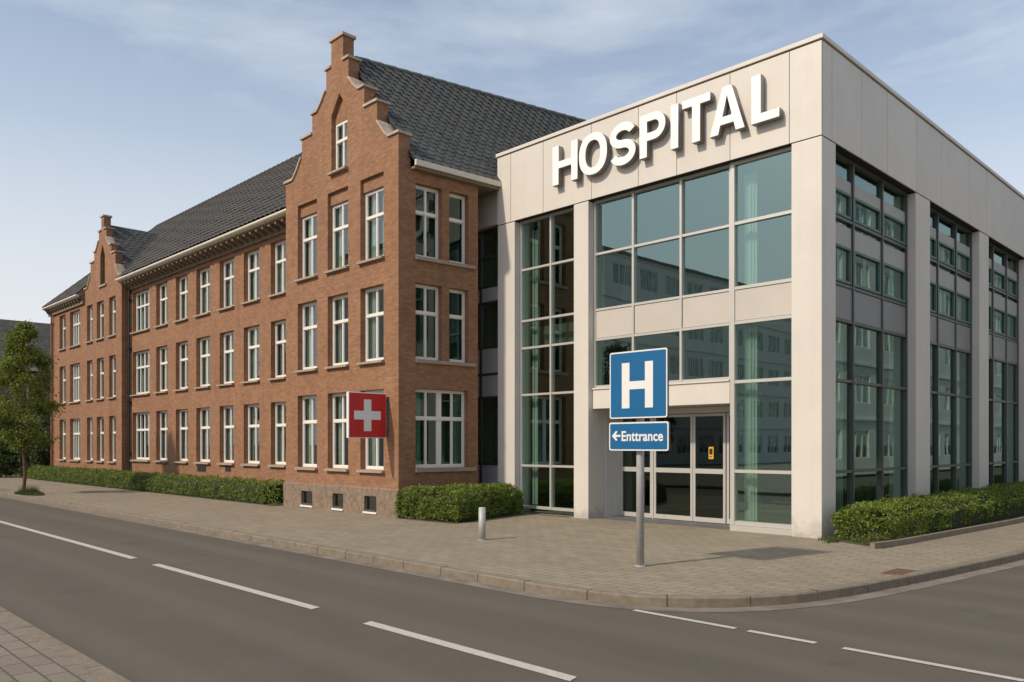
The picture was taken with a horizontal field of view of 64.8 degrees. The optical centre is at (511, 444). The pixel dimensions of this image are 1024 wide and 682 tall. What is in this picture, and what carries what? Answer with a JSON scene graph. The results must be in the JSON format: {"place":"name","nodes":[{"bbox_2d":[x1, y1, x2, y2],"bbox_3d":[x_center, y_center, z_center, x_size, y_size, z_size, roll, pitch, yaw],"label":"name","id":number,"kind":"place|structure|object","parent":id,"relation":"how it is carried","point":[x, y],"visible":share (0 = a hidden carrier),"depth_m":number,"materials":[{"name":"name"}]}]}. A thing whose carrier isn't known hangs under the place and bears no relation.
{"place":"outdoors","nodes":[
{"label":"outdoors","id":0,"kind":"place"},
{"bbox_2d":[0,319,50,470],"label":"background house","id":1,"kind":"structure","parent":0,"point":[45,328],"depth_m":53.20,"materials":[{"name":"beige brick"}]},
{"bbox_2d":[0,617,104,681],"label":"pavement","id":2,"kind":"structure","parent":0,"point":[25,657],"depth_m":6.65,"materials":[{"name":"grey concrete"}]},
{"bbox_2d":[0,497,1023,681],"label":"road","id":3,"kind":"structure","parent":0,"point":[141,617],"depth_m":8.59,"materials":[{"name":"grey asphalt"}]},
{"bbox_2d":[0,606,130,681],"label":"kerb","id":4,"kind":"structure","parent":3,"relation":"on","point":[98,670],"depth_m":7.04,"materials":[{"name":"concrete"}]},
{"bbox_2d":[0,491,1023,607],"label":"kerb","id":5,"kind":"structure","parent":3,"relation":"on","point":[761,599],"depth_m":10.99,"materials":[{"name":"concrete"}]},
{"bbox_2d":[0,496,1023,611],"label":"gutter","id":6,"kind":"object","parent":3,"relation":"on","point":[906,588],"visible":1,"depth_m":10.94,"materials":[{"name":"grey concrete"}]},
{"bbox_2d":[0,521,1023,681],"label":"road marking","id":7,"kind":"object","parent":3,"relation":"on","point":[557,674],"visible":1,"depth_m":8.07,"materials":[{"name":"paint"}]},
{"bbox_2d":[0,473,1023,594],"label":"pavement","id":8,"kind":"structure","parent":0,"point":[596,553],"depth_m":14.34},
{"bbox_2d":[0,412,21,467],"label":"tree","id":9,"kind":"object","parent":8,"relation":"on","point":[1,428],"visible":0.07,"depth_m":47.89,"materials":[{"name":"green plant"}]},
{"bbox_2d":[0,441,22,477],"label":"shrub","id":10,"kind":"object","parent":8,"relation":"on","point":[6,453],"visible":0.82,"depth_m":43.81,"materials":[{"name":"green plant"}]},
{"bbox_2d":[14,484,44,495],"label":"grass","id":11,"kind":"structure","parent":8,"relation":"on","point":[32,491],"depth_m":28.83,"materials":[{"name":"green plant"}]},
{"bbox_2d":[10,439,50,477],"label":"shrub","id":12,"kind":"object","parent":8,"relation":"on","point":[40,456],"visible":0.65,"depth_m":42.77,"materials":[{"name":"green plant"}]},
{"bbox_2d":[11,368,50,468],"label":"tree","id":13,"kind":"object","parent":8,"relation":"on","point":[46,422],"visible":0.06,"depth_m":44.73,"materials":[{"name":"green plant"}]},
{"bbox_2d":[0,319,70,487],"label":"street tree","id":14,"kind":"object","parent":8,"relation":"on","point":[18,435],"visible":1,"depth_m":28.84,"materials":[{"name":"green plant"}]},
{"bbox_2d":[42,31,586,517],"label":"brick hospital building","id":15,"kind":"structure","parent":8,"relation":"on","point":[258,327],"depth_m":23.24,"materials":[{"name":"red brick"}]},
{"bbox_2d":[57,420,65,460],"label":"window","id":16,"kind":"structure","parent":15,"relation":"in","point":[64,458],"depth_m":41.03,"materials":[{"name":"white wood"}]},
{"bbox_2d":[57,316,65,350],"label":"window","id":17,"kind":"structure","parent":15,"relation":"in","point":[64,328],"depth_m":41.03,"materials":[{"name":"white wood"}]},
{"bbox_2d":[59,367,65,404],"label":"window","id":18,"kind":"structure","parent":15,"relation":"in","point":[64,380],"depth_m":41.03,"materials":[{"name":"white wood"}]},
{"bbox_2d":[67,419,79,461],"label":"window","id":19,"kind":"structure","parent":15,"relation":"in","point":[77,433],"depth_m":39.57,"materials":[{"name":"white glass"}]},
{"bbox_2d":[67,364,79,403],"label":"window","id":20,"kind":"structure","parent":15,"relation":"in","point":[77,378],"depth_m":39.57,"materials":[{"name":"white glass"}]},
{"bbox_2d":[67,311,79,347],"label":"window","id":21,"kind":"structure","parent":15,"relation":"in","point":[77,313],"depth_m":39.57,"materials":[{"name":"white glass"}]},
{"bbox_2d":[84,418,92,461],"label":"window","id":22,"kind":"structure","parent":15,"relation":"in","point":[91,419],"depth_m":38.01,"materials":[{"name":"white glass"}]},
{"bbox_2d":[84,361,92,401],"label":"window","id":23,"kind":"structure","parent":15,"relation":"in","point":[91,362],"depth_m":38.01,"materials":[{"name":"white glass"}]},
{"bbox_2d":[84,306,92,343],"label":"window","id":24,"kind":"structure","parent":15,"relation":"in","point":[91,307],"depth_m":38.01,"materials":[{"name":"white glass"}]},
{"bbox_2d":[94,417,103,462],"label":"window","id":25,"kind":"structure","parent":15,"relation":"in","point":[101,418],"depth_m":37.02,"materials":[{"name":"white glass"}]},
{"bbox_2d":[94,358,103,400],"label":"window","id":26,"kind":"structure","parent":15,"relation":"in","point":[101,360],"depth_m":37.02,"materials":[{"name":"white glass"}]},
{"bbox_2d":[94,302,103,340],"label":"window","id":27,"kind":"structure","parent":15,"relation":"in","point":[101,304],"depth_m":37.00,"materials":[{"name":"white glass"}]},
{"bbox_2d":[106,416,115,462],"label":"window","id":28,"kind":"structure","parent":15,"relation":"in","point":[114,417],"depth_m":35.85,"materials":[{"name":"white glass"}]},
{"bbox_2d":[106,356,115,398],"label":"window","id":29,"kind":"structure","parent":15,"relation":"in","point":[114,371],"depth_m":35.85,"materials":[{"name":"white glass"}]},
{"bbox_2d":[106,297,115,337],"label":"window","id":30,"kind":"structure","parent":15,"relation":"in","point":[114,311],"depth_m":35.85,"materials":[{"name":"white glass"}]},
{"bbox_2d":[130,412,149,461],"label":"window","id":31,"kind":"structure","parent":15,"relation":"in","point":[142,459],"depth_m":34.46,"materials":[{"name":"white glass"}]},
{"bbox_2d":[130,350,149,396],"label":"window","id":32,"kind":"structure","parent":15,"relation":"in","point":[143,367],"depth_m":34.46,"materials":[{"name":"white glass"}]},
{"bbox_2d":[130,289,149,333],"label":"window","id":33,"kind":"structure","parent":15,"relation":"in","point":[143,306],"depth_m":34.46,"materials":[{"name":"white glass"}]},
{"bbox_2d":[153,411,167,462],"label":"window","id":34,"kind":"structure","parent":15,"relation":"in","point":[162,429],"depth_m":32.89,"materials":[{"name":"white glass"}]},
{"bbox_2d":[153,346,167,393],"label":"window","id":35,"kind":"structure","parent":15,"relation":"in","point":[162,363],"depth_m":32.89,"materials":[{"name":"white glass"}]},
{"bbox_2d":[153,283,167,327],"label":"window","id":36,"kind":"structure","parent":15,"relation":"in","point":[162,299],"depth_m":32.89,"materials":[{"name":"white glass"}]},
{"bbox_2d":[173,409,187,462],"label":"window","id":37,"kind":"structure","parent":15,"relation":"in","point":[185,428],"depth_m":31.16,"materials":[{"name":"white glass"}]},
{"bbox_2d":[173,342,187,391],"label":"window","id":38,"kind":"structure","parent":15,"relation":"in","point":[185,360],"depth_m":31.14,"materials":[{"name":"white glass"}]},
{"bbox_2d":[173,275,187,322],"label":"window","id":39,"kind":"structure","parent":15,"relation":"in","point":[185,293],"depth_m":31.14,"materials":[{"name":"white glass"}]},
{"bbox_2d":[193,408,209,463],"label":"window","id":40,"kind":"structure","parent":15,"relation":"in","point":[202,461],"depth_m":30.11,"materials":[{"name":"white glass"}]},
{"bbox_2d":[193,337,209,388],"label":"window","id":41,"kind":"structure","parent":15,"relation":"in","point":[207,355],"depth_m":30.13,"materials":[{"name":"white glass"}]},
{"bbox_2d":[193,267,209,317],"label":"window","id":42,"kind":"structure","parent":15,"relation":"in","point":[206,285],"depth_m":30.11,"materials":[{"name":"white glass"}]},
{"bbox_2d":[216,406,233,464],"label":"window","id":43,"kind":"structure","parent":15,"relation":"in","point":[226,462],"depth_m":28.73,"materials":[{"name":"white glass"}]},
{"bbox_2d":[216,332,233,385],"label":"window","id":44,"kind":"structure","parent":15,"relation":"in","point":[230,351],"depth_m":28.67,"materials":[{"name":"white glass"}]},
{"bbox_2d":[216,259,233,310],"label":"window","id":45,"kind":"structure","parent":15,"relation":"in","point":[231,261],"depth_m":28.73,"materials":[{"name":"white glass"}]},
{"bbox_2d":[240,404,259,465],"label":"window","id":46,"kind":"structure","parent":15,"relation":"in","point":[253,463],"depth_m":27.35,"materials":[{"name":"white glass"}]},
{"bbox_2d":[240,326,259,383],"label":"window","id":47,"kind":"structure","parent":15,"relation":"in","point":[254,347],"depth_m":27.42,"materials":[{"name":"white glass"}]},
{"bbox_2d":[240,250,259,304],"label":"window","id":48,"kind":"structure","parent":15,"relation":"in","point":[255,269],"depth_m":27.30,"materials":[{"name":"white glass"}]},
{"bbox_2d":[267,402,285,466],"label":"window","id":49,"kind":"structure","parent":15,"relation":"in","point":[281,425],"depth_m":26.09,"materials":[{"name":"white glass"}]},
{"bbox_2d":[267,320,285,380],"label":"window","id":50,"kind":"structure","parent":15,"relation":"in","point":[281,341],"depth_m":26.08,"materials":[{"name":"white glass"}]},
{"bbox_2d":[267,240,285,297],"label":"window","id":51,"kind":"structure","parent":15,"relation":"in","point":[281,262],"depth_m":26.08,"materials":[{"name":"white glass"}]},
{"bbox_2d":[294,395,317,469],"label":"window","id":52,"kind":"structure","parent":15,"relation":"in","point":[304,421],"depth_m":23.30,"materials":[{"name":"white glass"}]},
{"bbox_2d":[294,301,317,372],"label":"window","id":53,"kind":"structure","parent":15,"relation":"in","point":[310,327],"depth_m":23.30,"materials":[{"name":"white glass"}]},
{"bbox_2d":[294,213,317,282],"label":"window","id":54,"kind":"structure","parent":15,"relation":"in","point":[310,240],"depth_m":23.28,"materials":[{"name":"white glass"}]},
{"bbox_2d":[300,491,312,507],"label":"basement window","id":55,"kind":"structure","parent":15,"relation":"in","point":[304,504],"depth_m":22.88,"materials":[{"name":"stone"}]},
{"bbox_2d":[324,393,348,471],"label":"window","id":56,"kind":"structure","parent":15,"relation":"in","point":[341,420],"depth_m":22.17,"materials":[{"name":"white glass"}]},
{"bbox_2d":[324,294,348,368],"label":"window","id":57,"kind":"structure","parent":15,"relation":"in","point":[341,321],"depth_m":22.17,"materials":[{"name":"white glass"}]},
{"bbox_2d":[324,201,348,273],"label":"window","id":58,"kind":"structure","parent":15,"relation":"in","point":[341,227],"depth_m":22.17,"materials":[{"name":"white glass"}]},
{"bbox_2d":[331,493,342,510],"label":"basement window","id":59,"kind":"structure","parent":15,"relation":"in","point":[335,507],"depth_m":21.75,"materials":[{"name":"metal"}]},
{"bbox_2d":[327,120,347,175],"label":"window","id":60,"kind":"structure","parent":15,"relation":"in","point":[343,140],"depth_m":21.84,"materials":[{"name":"white wood"}]},
{"bbox_2d":[346,392,388,437],"bbox_3d":[-3.524,-0.705,19.715,1.169,1.110,0.118,0,0,-45],"label":"cross sign","id":61,"kind":"object","parent":15,"relation":"attached to","point":[367,415],"visible":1,"depth_m":19.64,"materials":[{"name":"metal"}]},
{"bbox_2d":[363,496,376,513],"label":"basement window","id":62,"kind":"structure","parent":15,"relation":"in","point":[369,511],"depth_m":20.64,"materials":[{"name":"metal"}]},
{"bbox_2d":[356,390,384,472],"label":"window","id":63,"kind":"structure","parent":15,"relation":"in","point":[374,442],"depth_m":20.99,"materials":[{"name":"white glass"}]},
{"bbox_2d":[356,285,384,364],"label":"window","id":64,"kind":"structure","parent":15,"relation":"in","point":[374,315],"depth_m":21.00,"materials":[{"name":"white glass"}]},
{"bbox_2d":[356,187,384,264],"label":"window","id":65,"kind":"structure","parent":15,"relation":"in","point":[375,215],"depth_m":20.97,"materials":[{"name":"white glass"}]},
{"bbox_2d":[416,284,437,359],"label":"window","id":66,"kind":"structure","parent":15,"relation":"in","point":[425,313],"depth_m":20.51,"materials":[{"name":"white wood"}]},
{"bbox_2d":[416,185,437,258],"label":"window","id":67,"kind":"structure","parent":15,"relation":"in","point":[423,213],"depth_m":20.53,"materials":[{"name":"white wood"}]},
{"bbox_2d":[416,389,463,467],"bbox_3d":[-1.930,-0.398,20.819,1.624,1.996,0.190,0,0,-40],"label":"window","id":68,"kind":"structure","parent":15,"relation":"in","point":[452,418],"depth_m":20.77,"materials":[{"name":"white glass"}]},
{"bbox_2d":[449,289,464,362],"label":"window","id":69,"kind":"structure","parent":15,"relation":"in","point":[457,317],"depth_m":21.26,"materials":[{"name":"white wood"}]},
{"bbox_2d":[449,193,464,263],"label":"window","id":70,"kind":"structure","parent":15,"relation":"in","point":[452,220],"depth_m":21.26,"materials":[{"name":"white wood"}]},
{"bbox_2d":[478,507,486,539],"bbox_3d":[-0.562,1.519,15.188,0.170,0.662,0.170,0,0,-45],"label":"bollard","id":71,"kind":"object","parent":8,"relation":"on","point":[482,523],"visible":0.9,"depth_m":15.13,"materials":[{"name":"metal"}]},
{"bbox_2d":[27,478,1023,547],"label":"planting bed","id":72,"kind":"object","parent":8,"relation":"on","point":[455,522],"visible":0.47,"depth_m":19.23,"materials":[{"name":"soil"}]},
{"bbox_2d":[27,464,285,504],"bbox_3d":[-15.759,1.383,33.184,1.360,0.855,26.150,0,0,-45],"label":"hedge","id":73,"kind":"object","parent":72,"relation":"on","point":[252,490],"visible":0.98,"depth_m":29.09,"materials":[{"name":"green plant"}]},
{"bbox_2d":[393,481,523,521],"bbox_3d":[-1.030,1.347,19.962,3.226,0.920,2.143,0,0,-45],"label":"hedge","id":74,"kind":"object","parent":72,"relation":"on","point":[457,502],"visible":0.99,"depth_m":19.30,"materials":[{"name":"green plant"}]},
{"bbox_2d":[831,481,1023,541],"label":"hedge","id":75,"kind":"object","parent":72,"relation":"on","point":[937,511],"visible":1,"depth_m":16.41,"materials":[{"name":"green plant"}]},
{"bbox_2d":[870,517,1023,548],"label":"bed edging","id":76,"kind":"object","parent":72,"relation":"on","point":[913,539],"visible":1,"depth_m":15.54,"materials":[{"name":"concrete"}]},
{"bbox_2d":[609,348,669,566],"bbox_3d":[1.911,0.240,11.837,0.221,3.220,1.067,0,0,-45],"label":"entrance sign","id":77,"kind":"object","parent":8,"relation":"on","point":[639,385],"visible":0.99,"depth_m":11.80,"materials":[{"name":"metal"}]},
{"bbox_2d":[523,513,895,544],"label":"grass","id":78,"kind":"structure","parent":8,"relation":"on","point":[861,540],"depth_m":14.87,"materials":[{"name":"green plant"}]},
{"bbox_2d":[478,33,1023,538],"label":"glass hospital building","id":79,"kind":"structure","parent":8,"relation":"on","point":[818,289],"depth_m":19.45,"materials":[{"name":"concrete"}]},
{"bbox_2d":[478,227,497,484],"bbox_3d":[-0.727,-2.100,22.653,0.140,7.800,1.827,0,0,-45],"label":"link window","id":80,"kind":"structure","parent":79,"relation":"in","point":[487,295],"depth_m":22.64,"materials":[{"name":"metal"}]},
{"bbox_2d":[520,207,573,511],"bbox_3d":[1.065,-2.105,20.775,0.380,7.570,2.051,0,0,-45],"label":"window","id":81,"kind":"structure","parent":79,"relation":"in","point":[552,264],"depth_m":21.34,"materials":[{"name":"metal"}]},
{"bbox_2d":[621,418,651,517],"bbox_3d":[3.070,0.540,19.835,0.060,2.480,0.953,0,0,-45],"label":"door","id":82,"kind":"structure","parent":79,"relation":"in","point":[628,458],"depth_m":19.92,"materials":[{"name":"glass"}]},
{"bbox_2d":[594,164,729,387],"bbox_3d":[3.340,-3.620,18.291,0.140,4.540,3.734,0,0,-45],"label":"window","id":83,"kind":"structure","parent":79,"relation":"in","point":[682,313],"depth_m":18.16,"materials":[{"name":"metal"}]},
{"bbox_2d":[552,74,782,187],"bbox_3d":[3.169,-6.880,17.930,0.170,0.984,6.006,0,0,-45],"label":"wall lettering","id":84,"kind":"object","parent":79,"relation":"attached to","point":[578,162],"depth_m":17.70},
{"bbox_2d":[654,414,692,520],"bbox_3d":[3.820,0.540,19.072,0.060,2.480,1.087,0,0,-45],"label":"door","id":85,"kind":"structure","parent":79,"relation":"in","point":[673,468],"depth_m":19.01,"materials":[{"name":"glass"}]},
{"bbox_2d":[693,413,726,523],"bbox_3d":[4.505,0.540,18.376,0.060,2.480,0.843,0,0,-45],"label":"door","id":86,"kind":"structure","parent":79,"relation":"in","point":[709,430],"depth_m":18.36,"materials":[{"name":"glass"}]},
{"bbox_2d":[709,447,713,458],"bbox_3d":[4.526,0.200,18.312,0.039,0.280,0.130,0,0,-45],"label":"door notice","id":87,"kind":"object","parent":79,"relation":"attached to","point":[711,452],"depth_m":18.29,"materials":[{"name":"yellow plastic"}]},
{"bbox_2d":[730,146,791,528],"bbox_3d":[5.197,-2.105,16.503,0.377,7.570,1.420,0,0,-45],"label":"window","id":88,"kind":"structure","parent":79,"relation":"in","point":[750,303],"depth_m":16.83,"materials":[{"name":"metal"}]},
{"bbox_2d":[836,152,907,522],"bbox_3d":[7.696,-2.105,17.464,4.330,7.570,0.140,0,0,-45],"label":"window","id":89,"kind":"structure","parent":79,"relation":"in","point":[855,307],"depth_m":17.88,"materials":[{"name":"metal"}]},
{"bbox_2d":[930,207,971,493],"bbox_3d":[11.307,-2.105,21.017,3.900,7.570,0.140,0,0,-45],"label":"window","id":90,"kind":"structure","parent":79,"relation":"in","point":[953,335],"depth_m":21.40,"materials":[{"name":"metal"}]},
{"bbox_2d":[989,242,1018,485],"bbox_3d":[14.692,-2.105,24.348,3.900,7.570,0.140,0,0,-45],"label":"window","id":91,"kind":"structure","parent":79,"relation":"in","point":[1004,350],"depth_m":24.74,"materials":[{"name":"metal"}]},
{"bbox_2d":[882,568,917,575],"bbox_3d":[5.460,1.803,11.340,0.600,0.034,0.320,0,0,-45],"label":"drain cover","id":92,"kind":"object","parent":8,"relation":"on","point":[896,571],"visible":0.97,"depth_m":11.32,"materials":[{"name":"metal"}]},
{"bbox_2d":[0,0,1023,323],"label":"sky","id":93,"kind":"structure","parent":0,"point":[137,113],"materials":[{"name":"blue"}]}
]}

